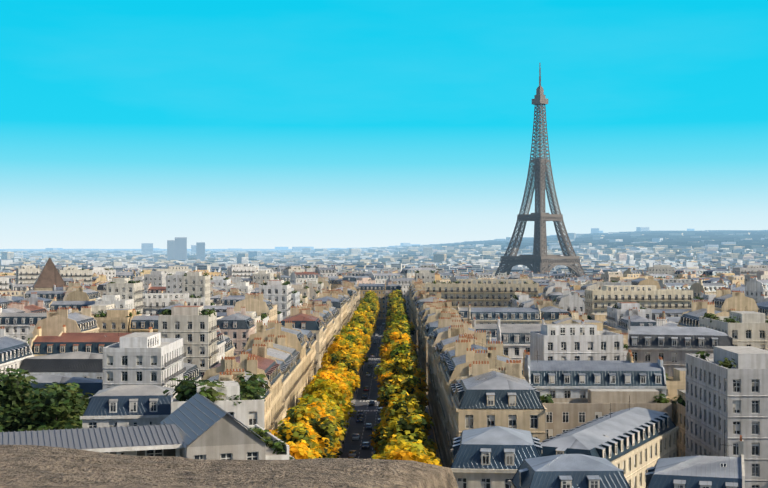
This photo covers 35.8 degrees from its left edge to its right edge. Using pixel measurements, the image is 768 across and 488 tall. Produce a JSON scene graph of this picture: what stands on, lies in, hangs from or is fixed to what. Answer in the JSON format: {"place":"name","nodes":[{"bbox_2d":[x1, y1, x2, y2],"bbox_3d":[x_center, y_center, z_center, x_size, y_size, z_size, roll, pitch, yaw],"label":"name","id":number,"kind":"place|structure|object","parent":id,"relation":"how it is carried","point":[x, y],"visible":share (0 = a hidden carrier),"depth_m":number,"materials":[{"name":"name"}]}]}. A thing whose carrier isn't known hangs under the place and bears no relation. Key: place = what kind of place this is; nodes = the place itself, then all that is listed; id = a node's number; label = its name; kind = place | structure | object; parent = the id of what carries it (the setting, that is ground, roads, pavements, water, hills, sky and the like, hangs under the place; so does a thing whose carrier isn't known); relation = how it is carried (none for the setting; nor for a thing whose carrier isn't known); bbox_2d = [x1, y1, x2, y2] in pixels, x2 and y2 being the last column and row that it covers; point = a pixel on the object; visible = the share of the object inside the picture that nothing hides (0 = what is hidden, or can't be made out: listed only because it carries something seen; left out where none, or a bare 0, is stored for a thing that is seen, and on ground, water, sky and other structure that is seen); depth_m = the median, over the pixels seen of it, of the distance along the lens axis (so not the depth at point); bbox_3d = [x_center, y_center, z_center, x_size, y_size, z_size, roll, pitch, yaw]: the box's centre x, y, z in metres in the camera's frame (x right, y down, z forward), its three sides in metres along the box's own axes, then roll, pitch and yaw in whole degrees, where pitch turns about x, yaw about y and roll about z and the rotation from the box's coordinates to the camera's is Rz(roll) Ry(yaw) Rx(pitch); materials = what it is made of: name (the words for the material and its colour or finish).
{"place":"outdoors","nodes":[
{"label":"outdoors","id":0,"kind":"place"},
{"bbox_2d":[376,319,385,325],"bbox_3d":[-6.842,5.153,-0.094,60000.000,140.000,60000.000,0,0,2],"label":"ground","id":1,"kind":"structure","parent":0,"point":[379,322],"depth_m":843.16,"materials":[{"name":"grey asphalt"}]},
{"bbox_2d":[0,366,47,431],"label":"tree","id":2,"kind":"object","parent":1,"relation":"on","point":[16,396],"visible":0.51,"depth_m":221.10,"materials":[{"name":"green plant"}]},
{"bbox_2d":[15,382,84,431],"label":"tree","id":3,"kind":"object","parent":1,"relation":"on","point":[57,408],"visible":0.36,"depth_m":216.64,"materials":[{"name":"green plant"}]},
{"bbox_2d":[60,382,92,425],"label":"tree","id":4,"kind":"object","parent":1,"relation":"on","point":[86,400],"visible":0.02,"depth_m":237.13,"materials":[{"name":"green plant"}]},
{"bbox_2d":[0,392,294,459],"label":"building","id":5,"kind":"structure","parent":1,"relation":"on","point":[197,425],"depth_m":133.26,"materials":[{"name":"stone"}]},
{"bbox_2d":[0,271,767,487],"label":"city","id":6,"kind":"object","parent":1,"relation":"on","point":[559,384],"visible":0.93,"depth_m":256.40,"materials":[{"name":"stone"}]},
{"bbox_2d":[0,257,767,339],"bbox_3d":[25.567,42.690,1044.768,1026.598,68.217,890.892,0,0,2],"label":"city","id":7,"kind":"object","parent":1,"relation":"on","point":[49,280],"visible":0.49,"depth_m":830.56,"materials":[{"name":"stone"}]},
{"bbox_2d":[0,227,767,275],"bbox_3d":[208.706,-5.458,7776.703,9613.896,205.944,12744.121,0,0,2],"label":"city","id":8,"kind":"object","parent":1,"relation":"on","point":[597,251],"visible":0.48,"depth_m":4008.36,"materials":[{"name":"stone"}]},
{"bbox_2d":[495,63,584,276],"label":"lattice tower","id":9,"kind":"structure","parent":1,"relation":"on","point":[540,260],"depth_m":1687.12,"materials":[{"name":"grey metal"}]},
{"bbox_2d":[0,0,767,248],"label":"sky","id":10,"kind":"structure","parent":0,"point":[125,124],"materials":[{"name":"blue"}]},
{"bbox_2d":[334,323,439,463],"bbox_3d":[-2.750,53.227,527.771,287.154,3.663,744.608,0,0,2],"label":"avenue road","id":11,"kind":"structure","parent":0,"point":[372,416],"depth_m":369.23,"materials":[{"name":"grey asphalt"}]},
{"bbox_2d":[269,422,321,457],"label":"avenue tree","id":12,"kind":"object","parent":11,"relation":"on","point":[317,451],"visible":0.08,"depth_m":200.34,"materials":[{"name":"yellow plant"}]},
{"bbox_2d":[276,419,316,447],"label":"avenue tree","id":13,"kind":"object","parent":11,"relation":"on","point":[288,432],"visible":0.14,"depth_m":190.70,"materials":[{"name":"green plant"}]},
{"bbox_2d":[286,440,308,447],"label":"avenue tree","id":14,"kind":"object","parent":11,"relation":"on","point":[291,443],"visible":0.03,"depth_m":184.39,"materials":[{"name":"yellow plant"}]},
{"bbox_2d":[286,442,316,458],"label":"avenue tree","id":15,"kind":"object","parent":11,"relation":"on","point":[298,452],"visible":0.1,"depth_m":174.01,"materials":[{"name":"yellow plant"}]},
{"bbox_2d":[285,405,337,457],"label":"avenue tree","id":16,"kind":"object","parent":11,"relation":"on","point":[324,428],"visible":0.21,"depth_m":207.86,"materials":[{"name":"yellow plant"}]},
{"bbox_2d":[280,401,344,457],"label":"avenue tree","id":17,"kind":"object","parent":11,"relation":"on","point":[321,411],"visible":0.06,"depth_m":226.98,"materials":[{"name":"yellow plant"}]},
{"bbox_2d":[287,390,344,427],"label":"avenue tree","id":18,"kind":"object","parent":11,"relation":"on","point":[309,398],"visible":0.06,"depth_m":243.38,"materials":[{"name":"yellow plant"}]},
{"bbox_2d":[301,398,344,457],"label":"avenue tree","id":19,"kind":"object","parent":11,"relation":"on","point":[337,415],"visible":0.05,"depth_m":236.69,"materials":[{"name":"yellow plant"}]},
{"bbox_2d":[302,379,349,426],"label":"avenue tree","id":20,"kind":"object","parent":11,"relation":"on","point":[334,393],"visible":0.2,"depth_m":270.39,"materials":[{"name":"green plant"}]},
{"bbox_2d":[302,370,352,406],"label":"avenue tree","id":21,"kind":"object","parent":11,"relation":"on","point":[314,379],"visible":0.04,"depth_m":286.81,"materials":[{"name":"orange plant"}]},
{"bbox_2d":[305,370,351,410],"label":"avenue tree","id":22,"kind":"object","parent":11,"relation":"on","point":[336,379],"visible":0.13,"depth_m":278.01,"materials":[{"name":"yellow plant"}]},
{"bbox_2d":[322,432,335,451],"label":"avenue tree","id":23,"kind":"object","parent":11,"relation":"on","point":[333,438],"depth_m":219.72,"materials":[{"name":"green plant"}]},
{"bbox_2d":[303,378,356,421],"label":"avenue tree","id":24,"kind":"object","parent":11,"relation":"on","point":[348,409],"visible":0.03,"depth_m":294.06,"materials":[{"name":"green plant"}]},
{"bbox_2d":[317,350,359,392],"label":"avenue tree","id":25,"kind":"object","parent":11,"relation":"on","point":[340,357],"visible":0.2,"depth_m":337.17,"materials":[{"name":"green plant"}]},
{"bbox_2d":[316,363,360,387],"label":"avenue tree","id":26,"kind":"object","parent":11,"relation":"on","point":[349,375],"visible":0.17,"depth_m":328.67,"materials":[{"name":"yellow plant"}]},
{"bbox_2d":[321,339,364,367],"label":"avenue tree","id":27,"kind":"object","parent":11,"relation":"on","point":[348,347],"visible":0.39,"depth_m":363.55,"materials":[{"name":"yellow plant"}]},
{"bbox_2d":[339,408,346,439],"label":"avenue tree","id":28,"kind":"object","parent":11,"relation":"on","point":[344,430],"depth_m":261.09,"materials":[{"name":"green plant"}]},
{"bbox_2d":[334,370,352,392],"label":"avenue tree","id":29,"kind":"object","parent":11,"relation":"on","point":[340,372],"visible":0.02,"depth_m":313.72,"materials":[{"name":"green plant"}]},
{"bbox_2d":[333,367,355,396],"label":"avenue tree","id":30,"kind":"object","parent":11,"relation":"on","point":[352,382],"visible":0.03,"depth_m":322.77,"materials":[{"name":"yellow plant"}]},
{"bbox_2d":[333,326,368,366],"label":"avenue tree","id":31,"kind":"object","parent":11,"relation":"on","point":[345,330],"visible":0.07,"depth_m":431.08,"materials":[{"name":"green plant"}]},
{"bbox_2d":[339,340,362,365],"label":"avenue tree","id":32,"kind":"object","parent":11,"relation":"on","point":[354,345],"visible":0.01,"depth_m":399.28,"materials":[{"name":"yellow plant"}]},
{"bbox_2d":[337,331,365,351],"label":"avenue tree","id":33,"kind":"object","parent":11,"relation":"on","point":[359,343],"visible":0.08,"depth_m":422.40,"materials":[{"name":"yellow plant"}]},
{"bbox_2d":[348,450,356,457],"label":"car","id":34,"kind":"object","parent":11,"relation":"on","point":[352,453],"visible":0.95,"depth_m":284.45,"materials":[{"name":"paint"}]},
{"bbox_2d":[345,334,363,367],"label":"avenue tree","id":35,"kind":"object","parent":11,"relation":"on","point":[350,337],"visible":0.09,"depth_m":415.43,"materials":[{"name":"green plant"}]},
{"bbox_2d":[340,324,370,344],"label":"avenue tree","id":36,"kind":"object","parent":11,"relation":"on","point":[366,338],"visible":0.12,"depth_m":466.27,"materials":[{"name":"yellow plant"}]},
{"bbox_2d":[352,434,359,439],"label":"car","id":37,"kind":"object","parent":11,"relation":"on","point":[355,436],"visible":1,"depth_m":310.39,"materials":[{"name":"paint"}]},
{"bbox_2d":[344,327,368,354],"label":"avenue tree","id":38,"kind":"object","parent":11,"relation":"on","point":[367,348],"visible":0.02,"depth_m":458.44,"materials":[{"name":"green plant"}]},
{"bbox_2d":[347,321,370,352],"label":"avenue tree","id":39,"kind":"object","parent":11,"relation":"on","point":[353,324],"visible":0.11,"depth_m":473.18,"materials":[{"name":"green plant"}]},
{"bbox_2d":[346,311,372,333],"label":"avenue tree","id":40,"kind":"object","parent":11,"relation":"on","point":[367,325],"visible":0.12,"depth_m":558.12,"materials":[{"name":"yellow plant"}]},
{"bbox_2d":[356,417,362,422],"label":"car","id":41,"kind":"object","parent":11,"relation":"on","point":[359,419],"visible":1,"depth_m":342.69,"materials":[{"name":"paint"}]},
{"bbox_2d":[357,411,363,416],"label":"car","id":42,"kind":"object","parent":11,"relation":"on","point":[360,413],"visible":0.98,"depth_m":354.23,"materials":[{"name":"paint"}]},
{"bbox_2d":[350,314,371,344],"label":"avenue tree","id":43,"kind":"object","parent":11,"relation":"on","point":[359,319],"visible":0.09,"depth_m":524.24,"materials":[{"name":"green plant"}]},
{"bbox_2d":[349,310,373,336],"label":"avenue tree","id":44,"kind":"object","parent":11,"relation":"on","point":[371,318],"visible":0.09,"depth_m":566.36,"materials":[{"name":"yellow plant"}]},
{"bbox_2d":[356,308,373,333],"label":"avenue tree","id":45,"kind":"object","parent":11,"relation":"on","point":[358,309],"visible":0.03,"depth_m":582.46,"materials":[{"name":"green plant"}]},
{"bbox_2d":[355,304,376,331],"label":"avenue tree","id":46,"kind":"object","parent":11,"relation":"on","point":[367,310],"visible":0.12,"depth_m":617.91,"materials":[{"name":"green plant"}]},
{"bbox_2d":[362,442,369,448],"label":"car","id":47,"kind":"object","parent":11,"relation":"on","point":[365,444],"visible":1,"depth_m":296.67,"materials":[{"name":"paint"}]},
{"bbox_2d":[361,291,373,302],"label":"avenue tree","id":48,"kind":"object","parent":11,"relation":"on","point":[367,294],"visible":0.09,"depth_m":772.90,"materials":[{"name":"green plant"}]},
{"bbox_2d":[360,301,376,322],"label":"avenue tree","id":49,"kind":"object","parent":11,"relation":"on","point":[370,307],"visible":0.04,"depth_m":660.38,"materials":[{"name":"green plant"}]},
{"bbox_2d":[365,424,371,429],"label":"car","id":50,"kind":"object","parent":11,"relation":"on","point":[368,426],"visible":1,"depth_m":328.04,"materials":[{"name":"paint"}]},
{"bbox_2d":[360,298,378,311],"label":"avenue tree","id":51,"kind":"object","parent":11,"relation":"on","point":[376,302],"visible":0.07,"depth_m":791.85,"materials":[{"name":"yellow plant"}]},
{"bbox_2d":[364,297,375,314],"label":"avenue tree","id":52,"kind":"object","parent":11,"relation":"on","point":[367,300],"visible":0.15,"depth_m":720.31,"materials":[{"name":"green plant"}]},
{"bbox_2d":[369,303,376,317],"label":"avenue tree","id":53,"kind":"object","parent":11,"relation":"on","point":[373,309],"visible":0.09,"depth_m":677.45,"materials":[{"name":"green plant"}]},
{"bbox_2d":[384,304,404,329],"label":"avenue tree","id":54,"kind":"object","parent":11,"relation":"on","point":[394,307],"visible":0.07,"depth_m":592.45,"materials":[{"name":"yellow plant"}]},
{"bbox_2d":[387,294,401,309],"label":"avenue tree","id":55,"kind":"object","parent":11,"relation":"on","point":[390,299],"visible":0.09,"depth_m":771.88,"materials":[{"name":"green plant"}]},
{"bbox_2d":[381,329,409,343],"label":"avenue tree","id":56,"kind":"object","parent":11,"relation":"on","point":[387,339],"visible":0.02,"depth_m":402.03,"materials":[{"name":"green plant"}]},
{"bbox_2d":[386,296,405,312],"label":"avenue tree","id":57,"kind":"object","parent":11,"relation":"on","point":[396,298],"visible":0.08,"depth_m":710.02,"materials":[{"name":"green plant"}]},
{"bbox_2d":[387,291,405,304],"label":"avenue tree","id":58,"kind":"object","parent":11,"relation":"on","point":[390,294],"visible":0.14,"depth_m":834.19,"materials":[{"name":"green plant"}]},
{"bbox_2d":[385,299,407,321],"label":"avenue tree","id":59,"kind":"object","parent":11,"relation":"on","point":[400,301],"visible":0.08,"depth_m":652.47,"materials":[{"name":"green plant"}]},
{"bbox_2d":[384,309,409,329],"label":"avenue tree","id":60,"kind":"object","parent":11,"relation":"on","point":[398,311],"visible":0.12,"depth_m":584.84,"materials":[{"name":"green plant"}]},
{"bbox_2d":[381,318,414,344],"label":"avenue tree","id":61,"kind":"object","parent":11,"relation":"on","point":[412,329],"visible":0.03,"depth_m":498.63,"materials":[{"name":"green plant"}]},
{"bbox_2d":[378,330,419,358],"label":"avenue tree","id":62,"kind":"object","parent":11,"relation":"on","point":[395,337],"visible":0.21,"depth_m":393.89,"materials":[{"name":"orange plant"}]},
{"bbox_2d":[386,314,411,338],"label":"avenue tree","id":63,"kind":"object","parent":11,"relation":"on","point":[397,318],"visible":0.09,"depth_m":488.90,"materials":[{"name":"green plant"}]},
{"bbox_2d":[380,339,417,365],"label":"avenue tree","id":64,"kind":"object","parent":11,"relation":"on","point":[396,342],"visible":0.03,"depth_m":359.89,"materials":[{"name":"yellow plant"}]},
{"bbox_2d":[379,348,419,367],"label":"avenue tree","id":65,"kind":"object","parent":11,"relation":"on","point":[386,358],"visible":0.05,"depth_m":351.96,"materials":[{"name":"yellow plant"}]},
{"bbox_2d":[380,394,418,420],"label":"avenue tree","id":66,"kind":"object","parent":11,"relation":"on","point":[383,410],"visible":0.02,"depth_m":259.68,"materials":[{"name":"green plant"}]},
{"bbox_2d":[374,358,426,382],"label":"avenue tree","id":67,"kind":"object","parent":11,"relation":"on","point":[382,370],"visible":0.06,"depth_m":318.35,"materials":[{"name":"green plant"}]},
{"bbox_2d":[383,323,417,356],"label":"avenue tree","id":68,"kind":"object","parent":11,"relation":"on","point":[396,326],"visible":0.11,"depth_m":427.12,"materials":[{"name":"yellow plant"}]},
{"bbox_2d":[369,390,433,455],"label":"avenue tree","id":69,"kind":"object","parent":11,"relation":"on","point":[397,408],"visible":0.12,"depth_m":215.59,"materials":[{"name":"green plant"}]},
{"bbox_2d":[377,432,425,453],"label":"avenue tree","id":70,"kind":"object","parent":11,"relation":"on","point":[383,443],"visible":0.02,"depth_m":210.15,"materials":[{"name":"green plant"}]},
{"bbox_2d":[379,344,424,387],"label":"avenue tree","id":71,"kind":"object","parent":11,"relation":"on","point":[400,349],"visible":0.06,"depth_m":334.79,"materials":[{"name":"green plant"}]},
{"bbox_2d":[391,320,412,340],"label":"avenue tree","id":72,"kind":"object","parent":11,"relation":"on","point":[401,321],"visible":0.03,"depth_m":436.64,"materials":[{"name":"yellow plant"}]},
{"bbox_2d":[378,374,426,415],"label":"avenue tree","id":73,"kind":"object","parent":11,"relation":"on","point":[399,384],"visible":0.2,"depth_m":266.94,"materials":[{"name":"green plant"}]},
{"bbox_2d":[376,351,428,413],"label":"avenue tree","id":74,"kind":"object","parent":11,"relation":"on","point":[400,364],"visible":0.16,"depth_m":293.02,"materials":[{"name":"green plant"}]},
{"bbox_2d":[377,366,428,391],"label":"avenue tree","id":75,"kind":"object","parent":11,"relation":"on","point":[422,385],"visible":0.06,"depth_m":301.10,"materials":[{"name":"green plant"}]},
{"bbox_2d":[371,434,434,462],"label":"avenue tree","id":76,"kind":"object","parent":11,"relation":"on","point":[395,441],"visible":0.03,"depth_m":190.48,"materials":[{"name":"yellow plant"}]},
{"bbox_2d":[377,385,428,406],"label":"avenue tree","id":77,"kind":"object","parent":11,"relation":"on","point":[426,403],"visible":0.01,"depth_m":284.54,"materials":[{"name":"green plant"}]},
{"bbox_2d":[379,375,427,410],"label":"avenue tree","id":78,"kind":"object","parent":11,"relation":"on","point":[421,396],"visible":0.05,"depth_m":277.47,"materials":[{"name":"green plant"}]},
{"bbox_2d":[390,339,416,365],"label":"avenue tree","id":79,"kind":"object","parent":11,"relation":"on","point":[397,345],"visible":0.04,"depth_m":342.53,"materials":[{"name":"yellow plant"}]},
{"bbox_2d":[374,409,433,453],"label":"avenue tree","id":80,"kind":"object","parent":11,"relation":"on","point":[427,419],"visible":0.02,"depth_m":241.65,"materials":[{"name":"green plant"}]},
{"bbox_2d":[387,439,425,459],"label":"avenue tree","id":81,"kind":"object","parent":11,"relation":"on","point":[403,443],"visible":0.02,"depth_m":183.69,"materials":[{"name":"yellow plant"}]},
{"bbox_2d":[387,394,425,416],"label":"avenue tree","id":82,"kind":"object","parent":11,"relation":"on","point":[411,395],"visible":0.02,"depth_m":250.36,"materials":[{"name":"green plant"}]},
{"bbox_2d":[394,326,418,361],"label":"avenue tree","id":83,"kind":"object","parent":11,"relation":"on","point":[403,328],"visible":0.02,"depth_m":410.30,"materials":[{"name":"yellow plant"}]},
{"bbox_2d":[372,440,441,465],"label":"avenue tree","id":84,"kind":"object","parent":11,"relation":"on","point":[414,453],"visible":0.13,"depth_m":173.55,"materials":[{"name":"yellow plant"}]},
{"bbox_2d":[380,401,437,452],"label":"avenue tree","id":85,"kind":"object","parent":11,"relation":"on","point":[382,421],"visible":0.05,"depth_m":225.36,"materials":[{"name":"green plant"}]},
{"bbox_2d":[386,412,436,460],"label":"avenue tree","id":86,"kind":"object","parent":11,"relation":"on","point":[411,427],"visible":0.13,"depth_m":198.14,"materials":[{"name":"green plant"}]},
{"bbox_3d":[-3.188,3.868,4.900,9.102,1.704,5.102,0,0,2],"label":"parapet ledge","id":87,"kind":"object","parent":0,"visible":0},
{"bbox_2d":[0,445,457,487],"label":"parapet stone","id":88,"kind":"object","parent":87,"relation":"on","point":[29,466],"visible":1,"depth_m":4.54,"materials":[{"name":"beige stone"}]}
]}

